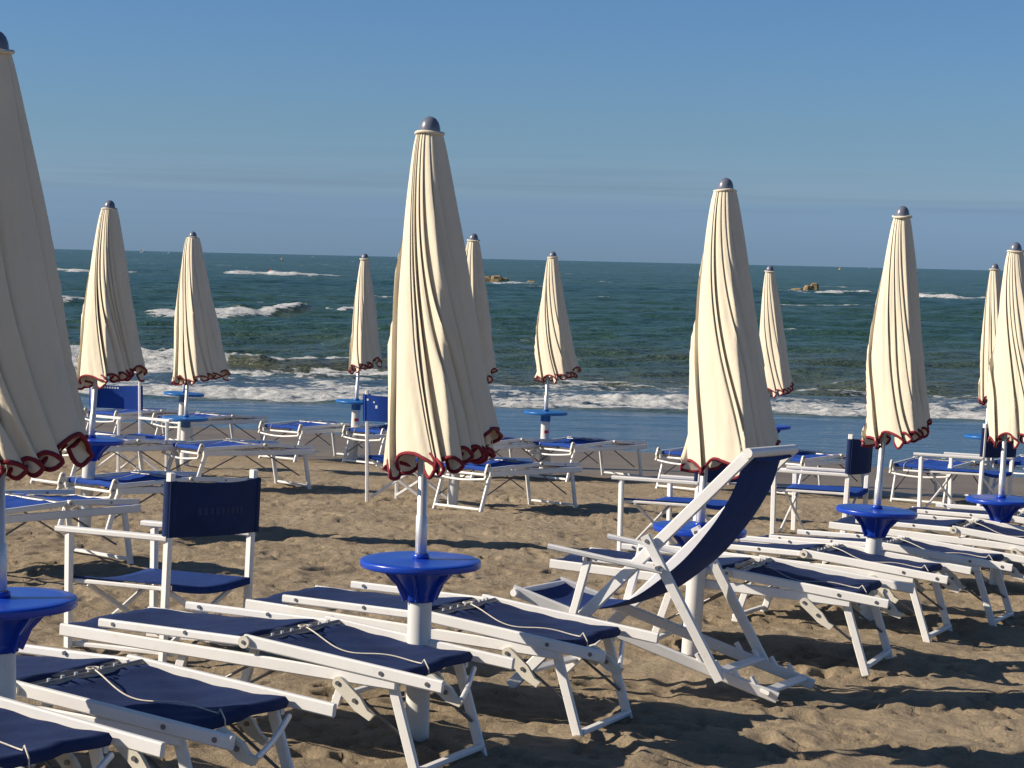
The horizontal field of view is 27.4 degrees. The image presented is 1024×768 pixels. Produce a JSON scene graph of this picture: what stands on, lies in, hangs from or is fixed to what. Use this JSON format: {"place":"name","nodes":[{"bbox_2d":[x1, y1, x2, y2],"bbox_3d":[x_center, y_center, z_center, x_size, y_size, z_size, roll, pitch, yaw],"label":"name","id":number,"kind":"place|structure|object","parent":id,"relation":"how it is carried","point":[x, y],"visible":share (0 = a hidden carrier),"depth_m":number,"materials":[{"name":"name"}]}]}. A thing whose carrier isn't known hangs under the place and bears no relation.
{"place":"outdoors","nodes":[
{"label":"outdoors","id":0,"kind":"place"},
{"bbox_2d":[0,0,1023,270],"label":"sky","id":1,"kind":"structure","parent":0,"point":[577,130],"materials":[{"name":"blue"}]},
{"bbox_2d":[5,420,1023,767],"bbox_3d":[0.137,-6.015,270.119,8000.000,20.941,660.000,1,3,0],"label":"sand","id":2,"kind":"structure","parent":0,"point":[953,698],"depth_m":12.13,"materials":[{"name":"beige sand"}]},
{"bbox_2d":[0,32,94,699],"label":"beach umbrella","id":3,"kind":"object","parent":2,"relation":"on","point":[42,422],"visible":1,"depth_m":6.63,"materials":[{"name":"beige fabric"}]},
{"bbox_2d":[5,489,140,563],"bbox_3d":[-3.133,0.949,13.485,0.714,0.481,1.380,5,3,38],"label":"sun lounger","id":4,"kind":"object","parent":2,"relation":"on","point":[21,501],"visible":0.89,"depth_m":13.53,"materials":[{"name":"white metal"}]},
{"bbox_2d":[0,696,165,767],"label":"sun lounger","id":5,"kind":"object","parent":2,"relation":"on","point":[30,734],"visible":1,"depth_m":6.42,"materials":[{"name":"blue fabric"}]},
{"bbox_2d":[30,434,186,488],"bbox_3d":[-3.888,0.741,20.253,0.714,0.481,1.380,4,2,42],"label":"sun lounger","id":6,"kind":"object","parent":2,"relation":"on","point":[139,441],"visible":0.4,"depth_m":20.26,"materials":[{"name":"white metal"}]},
{"bbox_2d":[77,200,147,526],"bbox_3d":[-3.131,-0.058,15.924,0.613,2.668,0.494,2,3,13],"label":"beach umbrella","id":7,"kind":"object","parent":2,"relation":"on","point":[110,346],"visible":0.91,"depth_m":15.80,"materials":[{"name":"beige fabric"}]},
{"bbox_2d":[89,382,172,471],"bbox_3d":[-3.962,0.477,21.770,0.956,1.001,0.377,5,5,44],"label":"director chair","id":8,"kind":"object","parent":2,"relation":"on","point":[121,397],"visible":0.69,"depth_m":21.91,"materials":[{"name":"blue fabric"}]},
{"bbox_2d":[84,407,196,440],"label":"sun lounger","id":9,"kind":"object","parent":2,"relation":"on","point":[127,414],"visible":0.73,"depth_m":26.99,"materials":[{"name":"white metal"}]},
{"bbox_2d":[57,470,246,536],"bbox_3d":[-2.765,0.924,16.206,0.714,0.481,1.380,4,1,42],"label":"sun lounger","id":10,"kind":"object","parent":2,"relation":"on","point":[118,484],"visible":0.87,"depth_m":15.94,"materials":[{"name":"white paint"}]},
{"bbox_2d":[54,469,260,662],"bbox_3d":[-1.764,0.891,10.474,0.834,0.973,0.582,3,4,20],"label":"director chair","id":11,"kind":"object","parent":2,"relation":"on","point":[193,509],"visible":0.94,"depth_m":10.33,"materials":[{"name":"blue fabric"}]},
{"bbox_2d":[16,644,336,767],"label":"sun lounger","id":12,"kind":"object","parent":2,"relation":"on","point":[176,706],"visible":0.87,"depth_m":7.17,"materials":[{"name":"blue fabric"}]},
{"bbox_2d":[163,383,203,439],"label":"beach umbrella","id":13,"kind":"object","parent":2,"relation":"on","point":[181,394],"visible":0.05,"depth_m":25.65,"materials":[{"name":"white plastic"}]},
{"bbox_2d":[163,231,230,465],"bbox_3d":[-3.463,-0.295,23.073,0.722,2.756,0.527,1,3,0],"label":"beach umbrella","id":14,"kind":"object","parent":2,"relation":"on","point":[198,349],"visible":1,"depth_m":22.95,"materials":[{"name":"beige fabric"}]},
{"bbox_2d":[151,412,268,439],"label":"sun lounger","id":15,"kind":"object","parent":2,"relation":"on","point":[214,418],"visible":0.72,"depth_m":26.46,"materials":[{"name":"white metal"}]},
{"bbox_2d":[160,438,315,488],"bbox_3d":[-2.684,0.791,20.599,1.380,0.481,0.714,2,2,-40],"label":"sun lounger","id":16,"kind":"object","parent":2,"relation":"on","point":[239,447],"visible":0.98,"depth_m":20.48,"materials":[{"name":"white metal"}]},
{"bbox_2d":[59,601,514,767],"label":"sun lounger","id":17,"kind":"object","parent":2,"relation":"on","point":[341,653],"visible":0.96,"depth_m":8.32,"materials":[{"name":"white paint"}]},
{"bbox_2d":[258,419,374,461],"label":"sun lounger","id":18,"kind":"object","parent":2,"relation":"on","point":[302,427],"visible":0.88,"depth_m":25.18,"materials":[{"name":"white metal"}]},
{"bbox_2d":[336,253,381,459],"bbox_3d":[-1.861,-0.242,25.233,0.494,2.652,0.494,3,4,25],"label":"beach umbrella","id":19,"kind":"object","parent":2,"relation":"on","point":[365,352],"visible":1,"depth_m":25.13,"materials":[{"name":"beige fabric"}]},
{"bbox_2d":[341,423,387,465],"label":"sun lounger","id":20,"kind":"object","parent":2,"relation":"on","point":[380,429],"visible":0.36,"depth_m":25.02,"materials":[{"name":"blue fabric"}]},
{"bbox_2d":[363,390,447,501],"bbox_3d":[-0.946,0.603,19.897,0.926,1.099,0.488,1,3,0],"label":"director chair","id":21,"kind":"object","parent":2,"relation":"on","point":[375,408],"visible":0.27,"depth_m":19.72,"materials":[{"name":"white paint"}]},
{"bbox_2d":[360,116,502,741],"bbox_3d":[-0.323,0.267,8.529,0.572,2.692,0.496,1,3,0],"label":"beach umbrella","id":22,"kind":"object","parent":2,"relation":"on","point":[441,409],"visible":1,"depth_m":8.40,"materials":[{"name":"beige fabric"}]},
{"bbox_2d":[245,581,658,735],"bbox_3d":[-0.250,1.214,9.341,1.802,0.496,0.714,4,2,24],"label":"sun lounger","id":23,"kind":"object","parent":2,"relation":"on","point":[509,628],"visible":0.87,"depth_m":9.21,"materials":[{"name":"blue fabric"}]},
{"bbox_2d":[447,233,497,504],"bbox_3d":[-0.452,-0.040,19.321,0.563,2.691,0.494,2,4,18],"label":"beach umbrella","id":24,"kind":"object","parent":2,"relation":"on","point":[477,275],"visible":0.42,"depth_m":19.23,"materials":[{"name":"beige fabric"}]},
{"bbox_2d":[434,435,555,477],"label":"sun lounger","id":25,"kind":"object","parent":2,"relation":"on","point":[509,440],"visible":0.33,"depth_m":23.53,"materials":[{"name":"white metal"}]},
{"bbox_2d":[432,457,582,511],"bbox_3d":[-0.043,0.936,19.609,0.714,0.481,1.380,4,2,42],"label":"sun lounger","id":26,"kind":"object","parent":2,"relation":"on","point":[492,467],"visible":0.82,"depth_m":19.41,"materials":[{"name":"blue fabric"}]},
{"bbox_2d":[524,251,580,474],"bbox_3d":[0.470,-0.142,23.803,0.644,2.717,0.494,1,3,0],"label":"beach umbrella","id":27,"kind":"object","parent":2,"relation":"on","point":[555,354],"visible":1,"depth_m":23.69,"materials":[{"name":"beige fabric"}]},
{"bbox_2d":[526,436,646,481],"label":"sun lounger","id":28,"kind":"object","parent":2,"relation":"on","point":[575,445],"visible":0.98,"depth_m":23.74,"materials":[{"name":"white metal"}]},
{"bbox_2d":[506,444,815,702],"bbox_3d":[0.739,0.878,10.081,1.442,1.222,0.647,2,3,10],"label":"deck chair","id":29,"kind":"object","parent":2,"relation":"on","point":[710,542],"visible":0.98,"depth_m":9.95,"materials":[{"name":"white paint"}]},
{"bbox_2d":[611,464,744,553],"bbox_3d":[1.312,0.887,16.230,1.018,0.951,0.482,2,4,15],"label":"director chair","id":30,"kind":"object","parent":2,"relation":"on","point":[669,500],"visible":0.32,"depth_m":16.12,"materials":[{"name":"white paint"}]},
{"bbox_2d":[655,447,733,489],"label":"sun lounger","id":31,"kind":"object","parent":2,"relation":"on","point":[675,453],"visible":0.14,"depth_m":22.84,"materials":[{"name":"white metal"}]},
{"bbox_2d":[653,178,780,656],"bbox_3d":[1.072,0.271,10.966,0.650,2.689,0.499,2,3,13],"label":"beach umbrella","id":32,"kind":"object","parent":2,"relation":"on","point":[730,416],"visible":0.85,"depth_m":10.85,"materials":[{"name":"beige fabric"}]},
{"bbox_2d":[549,543,913,675],"bbox_3d":[1.207,1.195,11.329,1.922,0.496,0.714,4,3,22],"label":"sun lounger","id":33,"kind":"object","parent":2,"relation":"on","point":[808,585],"visible":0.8,"depth_m":11.16,"materials":[{"name":"white paint"}]},
{"bbox_2d":[759,265,793,489],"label":"beach umbrella","id":34,"kind":"object","parent":2,"relation":"on","point":[778,376],"visible":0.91,"depth_m":23.09,"materials":[{"name":"beige fabric"}]},
{"bbox_2d":[769,450,863,496],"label":"sun lounger","id":35,"kind":"object","parent":2,"relation":"on","point":[806,457],"visible":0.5,"depth_m":22.85,"materials":[{"name":"blue fabric"}]},
{"bbox_2d":[664,536,971,641],"bbox_3d":[1.864,1.220,12.672,1.802,0.496,0.714,4,1,24],"label":"sun lounger","id":36,"kind":"object","parent":2,"relation":"on","point":[908,569],"visible":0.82,"depth_m":12.52,"materials":[{"name":"blue fabric"}]},
{"bbox_2d":[770,434,872,533],"bbox_3d":[2.688,0.890,18.402,0.865,0.972,0.599,2,4,16],"label":"director chair","id":37,"kind":"object","parent":2,"relation":"on","point":[858,459],"visible":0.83,"depth_m":18.23,"materials":[{"name":"white paint"}]},
{"bbox_2d":[740,529,1023,625],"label":"sun lounger","id":38,"kind":"object","parent":2,"relation":"on","point":[975,559],"visible":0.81,"depth_m":13.28,"materials":[{"name":"white metal"}]},
{"bbox_2d":[836,206,931,620],"bbox_3d":[2.269,0.268,12.816,0.548,2.706,0.494,3,4,20],"label":"beach umbrella","id":39,"kind":"object","parent":2,"relation":"on","point":[897,406],"visible":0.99,"depth_m":12.71,"materials":[{"name":"beige fabric"}]},
{"bbox_2d":[829,514,1023,565],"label":"sun lounger","id":40,"kind":"object","parent":2,"relation":"on","point":[1010,537],"visible":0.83,"depth_m":14.57,"materials":[{"name":"blue fabric"}]},
{"bbox_2d":[889,456,991,503],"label":"sun lounger","id":41,"kind":"object","parent":2,"relation":"on","point":[930,462],"visible":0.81,"depth_m":22.44,"materials":[{"name":"blue fabric"}]},
{"bbox_2d":[913,424,1016,508],"bbox_3d":[4.644,0.868,21.528,1.022,0.970,0.474,2,4,14],"label":"director chair","id":42,"kind":"object","parent":2,"relation":"on","point":[988,449],"visible":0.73,"depth_m":21.42,"materials":[{"name":"white paint"}]},
{"bbox_2d":[908,503,1023,547],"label":"sun lounger","id":43,"kind":"object","parent":2,"relation":"on","point":[970,512],"visible":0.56,"depth_m":16.27,"materials":[{"name":"white metal"}]},
{"bbox_2d":[964,263,1001,493],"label":"beach umbrella","id":44,"kind":"object","parent":2,"relation":"on","point":[991,314],"visible":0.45,"depth_m":22.97,"materials":[{"name":"beige fabric"}]},
{"bbox_2d":[966,242,1023,584],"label":"beach umbrella","id":45,"kind":"object","parent":2,"relation":"on","point":[1005,402],"visible":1,"depth_m":14.87,"materials":[{"name":"beige fabric"}]},
{"bbox_2d":[55,249,1023,476],"bbox_3d":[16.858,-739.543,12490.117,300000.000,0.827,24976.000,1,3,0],"label":"sea","id":46,"kind":"structure","parent":0,"point":[285,324],"depth_m":67.04,"materials":[{"name":"liquid"}]},
{"bbox_2d":[485,275,508,281],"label":"rock","id":47,"kind":"object","parent":46,"relation":"in","point":[497,278],"visible":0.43,"depth_m":239.61,"materials":[{"name":"stone"}]},
{"bbox_2d":[803,282,818,289],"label":"rock","id":48,"kind":"object","parent":46,"relation":"in","point":[814,286],"visible":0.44,"depth_m":222.68,"materials":[{"name":"stone"}]},
{"bbox_2d":[990,454,1023,496],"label":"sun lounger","id":49,"kind":"object","parent":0,"point":[1018,460],"visible":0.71,"depth_m":23.65,"materials":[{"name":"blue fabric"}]}
]}

